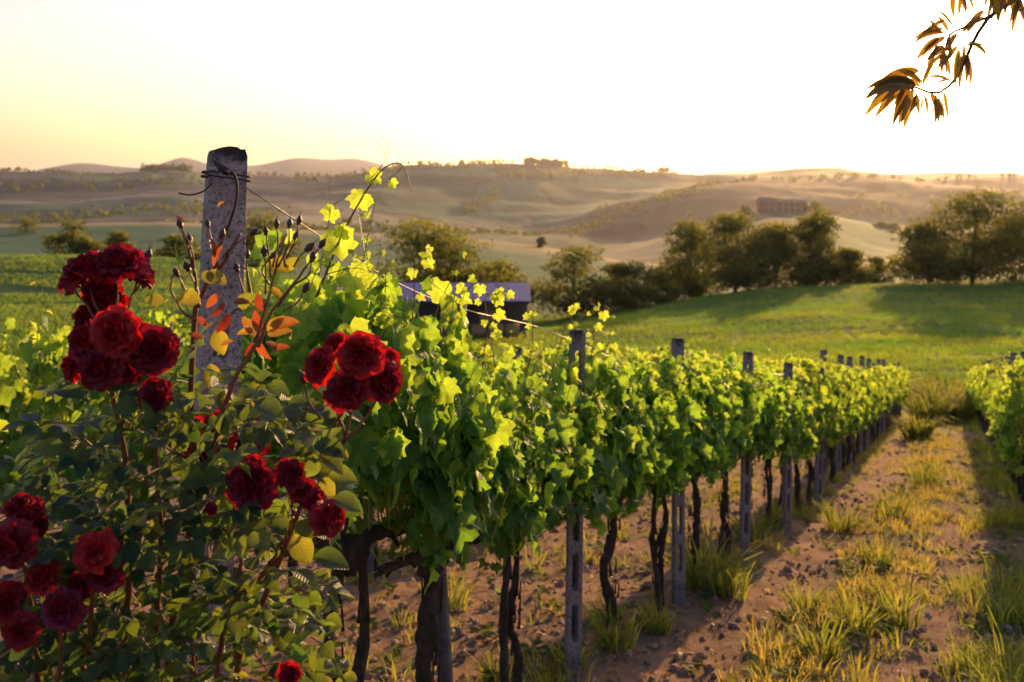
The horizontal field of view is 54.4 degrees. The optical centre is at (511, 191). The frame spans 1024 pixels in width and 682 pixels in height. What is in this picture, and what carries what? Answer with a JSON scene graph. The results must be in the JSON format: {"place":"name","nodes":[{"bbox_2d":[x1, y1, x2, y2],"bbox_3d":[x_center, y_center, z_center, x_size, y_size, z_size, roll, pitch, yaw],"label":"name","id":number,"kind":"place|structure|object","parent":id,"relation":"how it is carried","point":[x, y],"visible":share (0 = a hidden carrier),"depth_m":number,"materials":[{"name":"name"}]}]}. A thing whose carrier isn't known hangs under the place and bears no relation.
{"place":"outdoors","nodes":[
{"label":"outdoors","id":0,"kind":"place"},
{"bbox_2d":[0,157,1023,681],"bbox_3d":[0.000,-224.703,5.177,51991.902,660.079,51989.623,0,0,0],"label":"ground","id":1,"kind":"structure","parent":0,"point":[530,201],"depth_m":112.39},
{"bbox_2d":[2,363,44,448],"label":"grape vine","id":2,"kind":"object","parent":1,"relation":"on","point":[16,376],"visible":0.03,"depth_m":7.78,"materials":[{"name":"green plant"}]},
{"bbox_2d":[8,217,44,233],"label":"tree","id":3,"kind":"object","parent":1,"relation":"on","point":[24,223],"visible":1,"depth_m":518.94,"materials":[{"name":"green plant"}]},
{"bbox_2d":[0,271,83,528],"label":"grape vine","id":4,"kind":"object","parent":1,"relation":"on","point":[17,397],"visible":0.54,"depth_m":4.95,"materials":[{"name":"green plant"}]},
{"bbox_2d":[18,349,107,449],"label":"grape vine","id":5,"kind":"object","parent":1,"relation":"on","point":[26,379],"depth_m":8.16,"materials":[{"name":"green plant"}]},
{"bbox_2d":[41,218,107,254],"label":"round tree","id":6,"kind":"object","parent":1,"relation":"on","point":[86,245],"visible":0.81,"depth_m":238.76,"materials":[{"name":"green plant"}]},
{"bbox_2d":[0,287,180,607],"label":"grape vine","id":7,"kind":"object","parent":1,"relation":"on","point":[91,402],"visible":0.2,"depth_m":5.34,"materials":[{"name":"green plant"}]},
{"bbox_2d":[100,230,141,251],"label":"round tree","id":8,"kind":"object","parent":1,"relation":"on","point":[116,236],"visible":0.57,"depth_m":298.95,"materials":[{"name":"green plant"}]},
{"bbox_2d":[152,233,200,260],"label":"broad tree","id":9,"kind":"object","parent":1,"relation":"on","point":[177,240],"visible":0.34,"depth_m":187.99,"materials":[{"name":"green plant"}]},
{"bbox_2d":[0,201,402,681],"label":"rose bush","id":10,"kind":"object","parent":1,"relation":"on","point":[115,344],"visible":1,"depth_m":1.68,"materials":[{"name":"green plant"}]},
{"bbox_2d":[125,290,279,556],"bbox_3d":[-1.972,1.780,6.407,0.822,2.378,1.099,0,0,25],"label":"grape vine","id":11,"kind":"object","parent":1,"relation":"on","point":[183,330],"visible":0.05,"depth_m":6.12,"materials":[{"name":"green plant"}]},
{"bbox_2d":[183,146,247,681],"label":"end post","id":12,"kind":"object","parent":1,"relation":"on","point":[235,161],"visible":0.46,"depth_m":2.85,"materials":[{"name":"wood"}]},
{"bbox_2d":[178,160,251,268],"bbox_3d":[-0.820,0.067,2.801,0.157,0.310,0.244,0,0,0],"label":"binding wire","id":13,"kind":"object","parent":12,"relation":"attached to","point":[221,168],"visible":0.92,"depth_m":2.75,"materials":[{"name":"metal"}]},
{"bbox_2d":[245,210,309,273],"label":"broad tree","id":14,"kind":"object","parent":1,"relation":"on","point":[258,223],"visible":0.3,"depth_m":188.38,"materials":[{"name":"green plant"}]},
{"bbox_2d":[250,311,320,590],"bbox_3d":[-1.592,1.944,7.210,0.806,2.308,1.123,0,0,22],"label":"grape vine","id":15,"kind":"object","parent":1,"relation":"on","point":[290,564],"depth_m":7.20,"materials":[{"name":"green plant"}]},
{"bbox_2d":[167,136,508,681],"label":"grape vine","id":16,"kind":"object","parent":1,"relation":"on","point":[381,445],"visible":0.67,"depth_m":3.33,"materials":[{"name":"green plant"}]},
{"bbox_2d":[363,507,374,579],"bbox_3d":[-1.146,2.285,8.005,0.078,2.170,0.060,1,0,-25],"label":"concrete post","id":17,"kind":"object","parent":1,"relation":"on","point":[370,562],"visible":0.03,"depth_m":7.98,"materials":[{"name":"concrete"}]},
{"bbox_2d":[362,507,378,578],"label":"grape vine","id":18,"kind":"object","parent":1,"relation":"on","point":[375,561],"depth_m":8.05,"materials":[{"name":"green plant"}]},
{"bbox_2d":[338,216,519,285],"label":"broad tree","id":19,"kind":"object","parent":1,"relation":"on","point":[449,254],"visible":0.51,"depth_m":110.70,"materials":[{"name":"green plant"}]},
{"bbox_2d":[303,277,558,681],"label":"grape vine","id":20,"kind":"object","parent":1,"relation":"on","point":[429,555],"visible":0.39,"depth_m":3.98,"materials":[{"name":"green plant"}]},
{"bbox_2d":[428,300,467,681],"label":"wooden stake","id":21,"kind":"object","parent":1,"relation":"on","point":[444,656],"visible":0.15,"depth_m":4.11,"materials":[{"name":"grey wood"}]},
{"bbox_2d":[390,283,530,339],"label":"open shed","id":22,"kind":"structure","parent":1,"relation":"on","point":[515,309],"depth_m":88.22,"materials":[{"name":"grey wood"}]},
{"bbox_2d":[471,324,485,336],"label":"hay bale","id":23,"kind":"object","parent":1,"relation":"on","point":[478,329],"visible":0.77,"depth_m":84.71},
{"bbox_2d":[479,311,493,323],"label":"hay bale","id":24,"kind":"object","parent":23,"relation":"on","point":[482,317],"visible":0.54,"depth_m":84.69},
{"bbox_2d":[467,326,521,533],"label":"grape vine","id":25,"kind":"object","parent":1,"relation":"on","point":[489,361],"visible":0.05,"depth_m":9.41,"materials":[{"name":"green plant"}]},
{"bbox_2d":[476,255,538,316],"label":"broad tree","id":26,"kind":"object","parent":1,"relation":"on","point":[506,266],"visible":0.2,"depth_m":117.75,"materials":[{"name":"green plant"}]},
{"bbox_2d":[408,283,611,681],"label":"grape vine","id":27,"kind":"object","parent":1,"relation":"on","point":[564,427],"visible":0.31,"depth_m":4.75,"materials":[{"name":"green plant"}]},
{"bbox_2d":[0,253,1023,406],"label":"field grass","id":28,"kind":"structure","parent":1,"relation":"on","point":[841,347],"depth_m":83.35,"materials":[{"name":"plant"}]},
{"bbox_2d":[0,433,1023,681],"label":"soil clods","id":29,"kind":"object","parent":1,"relation":"on","point":[698,655],"visible":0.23,"depth_m":7.13,"materials":[{"name":"soil"}]},
{"bbox_2d":[0,156,1023,237],"bbox_3d":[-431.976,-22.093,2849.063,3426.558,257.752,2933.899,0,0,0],"label":"distant wood","id":30,"kind":"object","parent":1,"relation":"on","point":[666,194],"visible":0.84,"depth_m":2452.96,"materials":[{"name":"green plant"}]},
{"bbox_2d":[505,324,519,336],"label":"hay bale","id":31,"kind":"object","parent":1,"relation":"on","point":[510,327],"visible":0.98,"depth_m":84.73},
{"bbox_2d":[242,184,782,376],"bbox_3d":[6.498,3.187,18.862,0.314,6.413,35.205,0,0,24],"label":"trellis wire","id":32,"kind":"object","parent":1,"relation":"on","point":[384,275],"visible":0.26,"depth_m":3.55,"materials":[{"name":"metal"}]},
{"bbox_2d":[6,369,1023,681],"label":"grass","id":33,"kind":"structure","parent":1,"relation":"on","point":[932,405],"depth_m":7.36,"materials":[{"name":"plant"}]},
{"bbox_2d":[12,420,1023,681],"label":"weeds","id":34,"kind":"object","parent":1,"relation":"on","point":[848,566],"visible":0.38,"depth_m":6.78,"materials":[{"name":"green plant"}]},
{"bbox_2d":[485,340,552,404],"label":"grape vine","id":35,"kind":"object","parent":1,"relation":"on","point":[521,359],"visible":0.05,"depth_m":10.20,"materials":[{"name":"green plant"}]},
{"bbox_2d":[536,236,546,247],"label":"cypress","id":36,"kind":"object","parent":1,"relation":"on","point":[540,241],"visible":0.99,"depth_m":638.66,"materials":[{"name":"green plant"}]},
{"bbox_2d":[522,330,578,366],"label":"grape vine","id":37,"kind":"object","parent":1,"relation":"on","point":[537,351],"visible":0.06,"depth_m":10.96,"materials":[{"name":"green plant"}]},
{"bbox_2d":[117,447,1020,681],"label":"leaf litter","id":38,"kind":"object","parent":1,"relation":"on","point":[642,675],"visible":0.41,"depth_m":7.07,"materials":[{"name":"plant"}]},
{"bbox_2d":[564,328,585,681],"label":"concrete post","id":39,"kind":"object","parent":1,"relation":"on","point":[573,645],"visible":0.6,"depth_m":5.26,"materials":[{"name":"concrete"}]},
{"bbox_2d":[526,243,625,317],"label":"broad tree","id":40,"kind":"object","parent":1,"relation":"on","point":[595,293],"visible":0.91,"depth_m":117.09,"materials":[{"name":"green plant"}]},
{"bbox_2d":[553,333,609,361],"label":"grape vine","id":41,"kind":"object","parent":1,"relation":"on","point":[564,345],"visible":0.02,"depth_m":11.95,"materials":[{"name":"green plant"}]},
{"bbox_2d":[508,299,656,636],"bbox_3d":[0.332,1.700,5.597,0.830,2.211,1.175,0,0,26],"label":"grape vine","id":42,"kind":"object","parent":1,"relation":"on","point":[619,437],"visible":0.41,"depth_m":5.48,"materials":[{"name":"green plant"}]},
{"bbox_2d":[553,328,692,630],"bbox_3d":[0.615,1.869,6.201,0.841,2.086,1.289,0,0,26],"label":"grape vine","id":43,"kind":"object","parent":1,"relation":"on","point":[661,420],"visible":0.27,"depth_m":6.17,"materials":[{"name":"green plant"}]},
{"bbox_2d":[607,329,643,362],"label":"grape vine","id":44,"kind":"object","parent":1,"relation":"on","point":[610,349],"visible":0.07,"depth_m":13.54,"materials":[{"name":"green plant"}]},
{"bbox_2d":[589,259,663,310],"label":"broad tree","id":45,"kind":"object","parent":1,"relation":"on","point":[625,300],"visible":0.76,"depth_m":120.97,"materials":[{"name":"green plant"}]},
{"bbox_2d":[618,341,688,364],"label":"grape vine","id":46,"kind":"object","parent":1,"relation":"on","point":[648,355],"visible":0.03,"depth_m":14.16,"materials":[{"name":"green plant"}]},
{"bbox_2d":[627,268,685,304],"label":"broad tree","id":47,"kind":"object","parent":1,"relation":"on","point":[672,289],"visible":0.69,"depth_m":127.03,"materials":[{"name":"green plant"}]},
{"bbox_2d":[600,335,724,610],"bbox_3d":[0.998,1.999,6.955,0.873,2.120,1.242,0,0,25],"label":"grape vine","id":48,"kind":"object","parent":1,"relation":"on","point":[698,421],"visible":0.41,"depth_m":6.90,"materials":[{"name":"green plant"}]},
{"bbox_2d":[651,340,699,374],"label":"grape vine","id":49,"kind":"object","parent":1,"relation":"on","point":[660,349],"visible":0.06,"depth_m":15.81,"materials":[{"name":"green plant"}]},
{"bbox_2d":[671,337,684,605],"bbox_3d":[1.186,2.130,7.101,0.078,2.168,0.060,0,-1,-13],"label":"concrete post","id":50,"kind":"object","parent":1,"relation":"on","point":[678,537],"visible":0.58,"depth_m":7.07,"materials":[{"name":"concrete"}]},
{"bbox_2d":[613,321,747,581],"bbox_3d":[1.321,2.089,7.764,0.942,2.150,1.162,0,0,24],"label":"grape vine","id":51,"kind":"object","parent":1,"relation":"on","point":[732,414],"visible":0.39,"depth_m":7.64,"materials":[{"name":"green plant"}]},
{"bbox_2d":[651,217,727,299],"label":"broad tree","id":52,"kind":"object","parent":1,"relation":"on","point":[688,281],"visible":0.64,"depth_m":138.91,"materials":[{"name":"green plant"}]},
{"bbox_2d":[698,342,725,369],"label":"grape vine","id":53,"kind":"object","parent":1,"relation":"on","point":[717,356],"visible":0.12,"depth_m":18.28,"materials":[{"name":"green plant"}]},
{"bbox_2d":[684,336,774,563],"bbox_3d":[1.744,2.272,8.400,0.803,2.095,1.317,0,0,26],"label":"grape vine","id":54,"kind":"object","parent":1,"relation":"on","point":[758,419],"visible":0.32,"depth_m":8.41,"materials":[{"name":"green plant"}]},
{"bbox_2d":[686,209,785,294],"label":"broad tree","id":55,"kind":"object","parent":1,"relation":"on","point":[733,274],"visible":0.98,"depth_m":132.73,"materials":[{"name":"green plant"}]},
{"bbox_2d":[737,205,754,215],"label":"round tree","id":56,"kind":"object","parent":1,"relation":"on","point":[744,209],"visible":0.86,"depth_m":983.06,"materials":[{"name":"green plant"}]},
{"bbox_2d":[739,351,753,558],"bbox_3d":[2.048,2.442,8.710,0.078,2.082,0.060,1,-1,-10],"label":"concrete post","id":57,"kind":"object","parent":1,"relation":"on","point":[745,477],"visible":0.59,"depth_m":8.68,"materials":[{"name":"concrete"}]},
{"bbox_2d":[701,352,800,548],"bbox_3d":[2.201,2.446,9.254,0.871,2.006,1.116,0,0,24],"label":"grape vine","id":58,"kind":"object","parent":1,"relation":"on","point":[778,408],"visible":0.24,"depth_m":9.05,"materials":[{"name":"green plant"}]},
{"bbox_2d":[724,221,817,289],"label":"broad tree","id":59,"kind":"object","parent":1,"relation":"on","point":[782,239],"visible":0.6,"depth_m":136.02,"materials":[{"name":"green plant"}]},
{"bbox_2d":[732,348,823,508],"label":"grape vine","id":60,"kind":"object","parent":1,"relation":"on","point":[811,404],"visible":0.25,"depth_m":10.62,"materials":[{"name":"green plant"}]},
{"bbox_2d":[756,197,807,213],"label":"farmhouse","id":61,"kind":"object","parent":1,"relation":"on","point":[769,205],"visible":0.98,"depth_m":978.00,"materials":[{"name":"stone"}]},
{"bbox_2d":[753,365,813,537],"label":"grape vine","id":62,"kind":"object","parent":1,"relation":"on","point":[799,422],"visible":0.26,"depth_m":9.83,"materials":[{"name":"green plant"}]},
{"bbox_2d":[781,362,792,535],"bbox_3d":[2.800,2.730,10.130,0.078,1.981,0.060,1,0,-23],"label":"concrete post","id":63,"kind":"object","parent":1,"relation":"on","point":[787,470],"visible":0.56,"depth_m":10.11,"materials":[{"name":"concrete"}]},
{"bbox_2d":[768,341,833,513],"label":"grape vine","id":64,"kind":"object","parent":1,"relation":"on","point":[822,390],"visible":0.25,"depth_m":11.35,"materials":[{"name":"green plant"}]},
{"bbox_2d":[784,348,844,505],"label":"grape vine","id":65,"kind":"object","parent":1,"relation":"on","point":[834,396],"visible":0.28,"depth_m":12.20,"materials":[{"name":"green plant"}]},
{"bbox_2d":[803,200,829,213],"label":"round tree","id":66,"kind":"object","parent":1,"relation":"on","point":[816,205],"visible":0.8,"depth_m":976.74,"materials":[{"name":"green plant"}]},
{"bbox_2d":[778,206,855,285],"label":"broad tree","id":67,"kind":"object","parent":1,"relation":"on","point":[816,235],"visible":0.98,"depth_m":134.60,"materials":[{"name":"green plant"}]},
{"bbox_2d":[814,367,823,511],"bbox_3d":[3.632,3.061,11.775,0.078,1.970,0.060,0,0,-15],"label":"concrete post","id":68,"kind":"object","parent":1,"relation":"on","point":[818,481],"visible":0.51,"depth_m":11.75,"materials":[{"name":"concrete"}]},
{"bbox_2d":[820,349,826,489],"bbox_3d":[4.219,3.237,13.504,0.078,2.183,0.060,1,0,-25],"label":"concrete post","id":69,"kind":"object","parent":1,"relation":"on","point":[822,353],"visible":0.27,"depth_m":13.49,"materials":[{"name":"concrete"}]},
{"bbox_2d":[798,351,849,480],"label":"grape vine","id":70,"kind":"object","parent":1,"relation":"on","point":[836,437],"visible":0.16,"depth_m":12.86,"materials":[{"name":"green plant"}]},
{"bbox_2d":[794,352,859,483],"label":"grape vine","id":71,"kind":"object","parent":1,"relation":"on","point":[850,385],"visible":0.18,"depth_m":14.51,"materials":[{"name":"green plant"}]},
{"bbox_2d":[804,352,856,487],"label":"grape vine","id":72,"kind":"object","parent":1,"relation":"on","point":[849,409],"visible":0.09,"depth_m":13.66,"materials":[{"name":"green plant"}]},
{"bbox_2d":[799,354,865,435],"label":"grape vine","id":73,"kind":"object","parent":1,"relation":"on","point":[859,420],"visible":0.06,"depth_m":15.19,"materials":[{"name":"green plant"}]},
{"bbox_2d":[835,354,843,478],"bbox_3d":[5.012,3.579,15.261,0.078,2.158,0.060,2,-1,-25],"label":"concrete post","id":74,"kind":"object","parent":1,"relation":"on","point":[838,445],"visible":0.36,"depth_m":15.24,"materials":[{"name":"concrete"}]},
{"bbox_2d":[847,356,852,467],"bbox_3d":[5.766,3.897,17.000,0.078,2.152,0.060,0,0,-25],"label":"concrete post","id":75,"kind":"object","parent":1,"relation":"on","point":[850,361],"visible":0.29,"depth_m":16.99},
{"bbox_2d":[826,247,875,285],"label":"broad tree","id":76,"kind":"object","parent":1,"relation":"on","point":[855,257],"visible":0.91,"depth_m":133.07,"materials":[{"name":"green plant"}]},
{"bbox_2d":[841,358,867,471],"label":"grape vine","id":77,"kind":"object","parent":1,"relation":"on","point":[858,428],"visible":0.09,"depth_m":16.02,"materials":[{"name":"green plant"}]},
{"bbox_2d":[845,366,873,466],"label":"grape vine","id":78,"kind":"object","parent":1,"relation":"on","point":[869,403],"visible":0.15,"depth_m":16.76,"materials":[{"name":"green plant"}]},
{"bbox_2d":[859,356,864,457],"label":"concrete post","id":79,"kind":"object","parent":1,"relation":"on","point":[861,431],"visible":0.38,"depth_m":18.74,"materials":[{"name":"concrete"}]},
{"bbox_2d":[853,365,876,463],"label":"grape vine","id":80,"kind":"object","parent":1,"relation":"on","point":[870,386],"visible":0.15,"depth_m":17.57,"materials":[{"name":"green plant"}]},
{"bbox_2d":[865,358,870,451],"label":"concrete post","id":81,"kind":"object","parent":1,"relation":"on","point":[867,443],"visible":0.42,"depth_m":20.48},
{"bbox_2d":[856,381,880,459],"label":"grape vine","id":82,"kind":"object","parent":1,"relation":"on","point":[875,405],"visible":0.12,"depth_m":18.32,"materials":[{"name":"green plant"}]},
{"bbox_2d":[855,366,884,435],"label":"grape vine","id":83,"kind":"object","parent":1,"relation":"on","point":[873,378],"visible":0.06,"depth_m":19.22,"materials":[{"name":"green plant"}]},
{"bbox_2d":[855,361,885,451],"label":"grape vine","id":84,"kind":"object","parent":1,"relation":"on","point":[881,393],"visible":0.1,"depth_m":19.79,"materials":[{"name":"green plant"}]},
{"bbox_2d":[859,255,897,283],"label":"broad tree","id":85,"kind":"object","parent":1,"relation":"on","point":[878,263],"visible":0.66,"depth_m":141.23,"materials":[{"name":"green plant"}]},
{"bbox_2d":[865,361,891,446],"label":"grape vine","id":86,"kind":"object","parent":1,"relation":"on","point":[879,373],"visible":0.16,"depth_m":21.34,"materials":[{"name":"green plant"}]},
{"bbox_2d":[871,361,891,443],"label":"grape vine","id":87,"kind":"object","parent":1,"relation":"on","point":[887,408],"visible":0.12,"depth_m":22.14,"materials":[{"name":"green plant"}]},
{"bbox_2d":[868,355,894,439],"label":"grape vine","id":88,"kind":"object","parent":1,"relation":"on","point":[893,387],"visible":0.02,"depth_m":22.76,"materials":[{"name":"green plant"}]},
{"bbox_2d":[882,359,885,431],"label":"concrete post","id":89,"kind":"object","parent":1,"relation":"on","point":[884,413],"visible":0.37,"depth_m":25.74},
{"bbox_2d":[874,367,897,421],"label":"grape vine","id":90,"kind":"object","parent":1,"relation":"on","point":[884,392],"visible":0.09,"depth_m":20.71,"materials":[{"name":"green plant"}]},
{"bbox_2d":[877,361,895,438],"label":"grape vine","id":91,"kind":"object","parent":1,"relation":"on","point":[888,411],"visible":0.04,"depth_m":23.66,"materials":[{"name":"green plant"}]},
{"bbox_2d":[876,361,905,431],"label":"grape vine","id":92,"kind":"object","parent":1,"relation":"on","point":[892,372],"visible":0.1,"depth_m":25.17,"materials":[{"name":"green plant"}]},
{"bbox_2d":[886,363,901,431],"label":"grape vine","id":93,"kind":"object","parent":1,"relation":"on","point":[899,380],"visible":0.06,"depth_m":26.71,"materials":[{"name":"green plant"}]},
{"bbox_2d":[882,221,968,284],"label":"broad tree","id":94,"kind":"object","parent":1,"relation":"on","point":[906,264],"visible":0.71,"depth_m":127.15,"materials":[{"name":"green plant"}]},
{"bbox_2d":[864,0,1023,127],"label":"peach tree","id":95,"kind":"object","parent":1,"relation":"on","point":[896,85],"visible":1,"depth_m":2.29,"materials":[{"name":"brown plant"}]},
{"bbox_2d":[891,184,1023,285],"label":"broad tree","id":96,"kind":"object","parent":1,"relation":"on","point":[975,263],"visible":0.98,"depth_m":124.26,"materials":[{"name":"green plant"}]},
{"bbox_2d":[970,363,990,444],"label":"grape vine","id":97,"kind":"object","parent":1,"relation":"on","point":[977,378],"visible":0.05,"depth_m":22.38,"materials":[{"name":"green plant"}]},
{"bbox_2d":[975,360,1001,460],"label":"grape vine","id":98,"kind":"object","parent":1,"relation":"on","point":[983,385],"visible":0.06,"depth_m":17.62,"materials":[{"name":"green plant"}]},
{"bbox_2d":[961,346,1023,514],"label":"grape vine","id":99,"kind":"object","parent":1,"relation":"on","point":[991,394],"visible":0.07,"depth_m":11.64,"materials":[{"name":"green plant"}]},
{"bbox_2d":[979,359,1010,478],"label":"grape vine","id":100,"kind":"object","parent":1,"relation":"on","point":[989,380],"visible":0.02,"depth_m":15.31,"materials":[{"name":"green plant"}]},
{"bbox_2d":[982,352,1014,482],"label":"grape vine","id":101,"kind":"object","parent":1,"relation":"on","point":[984,399],"visible":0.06,"depth_m":14.76,"materials":[{"name":"green plant"}]},
{"bbox_2d":[980,198,1023,279],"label":"broad tree","id":102,"kind":"object","parent":1,"relation":"on","point":[1020,203],"visible":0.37,"depth_m":126.36,"materials":[{"name":"green plant"}]},
{"bbox_2d":[985,358,1020,487],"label":"grape vine","id":103,"kind":"object","parent":1,"relation":"on","point":[1014,474],"visible":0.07,"depth_m":13.77,"materials":[{"name":"green plant"}]},
{"bbox_2d":[984,349,1023,434],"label":"grape vine","id":104,"kind":"object","parent":1,"relation":"on","point":[996,396],"visible":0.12,"depth_m":10.54,"materials":[{"name":"green plant"}]},
{"bbox_2d":[986,344,1023,477],"bbox_3d":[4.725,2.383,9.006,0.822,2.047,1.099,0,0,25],"label":"grape vine","id":105,"kind":"object","parent":1,"relation":"on","point":[1004,433],"visible":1,"depth_m":8.79,"materials":[{"name":"green plant"}]},
{"bbox_2d":[989,360,1021,499],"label":"grape vine","id":106,"kind":"object","parent":1,"relation":"on","point":[1019,486],"visible":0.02,"depth_m":12.98,"materials":[{"name":"green plant"}]},
{"bbox_2d":[990,355,1023,504],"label":"grape vine","id":107,"kind":"object","parent":1,"relation":"on","point":[1018,357],"visible":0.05,"depth_m":12.19,"materials":[{"name":"green plant"}]},
{"bbox_2d":[0,0,1023,173],"label":"sky","id":108,"kind":"structure","parent":0,"point":[686,86],"materials":[{"name":"white"}]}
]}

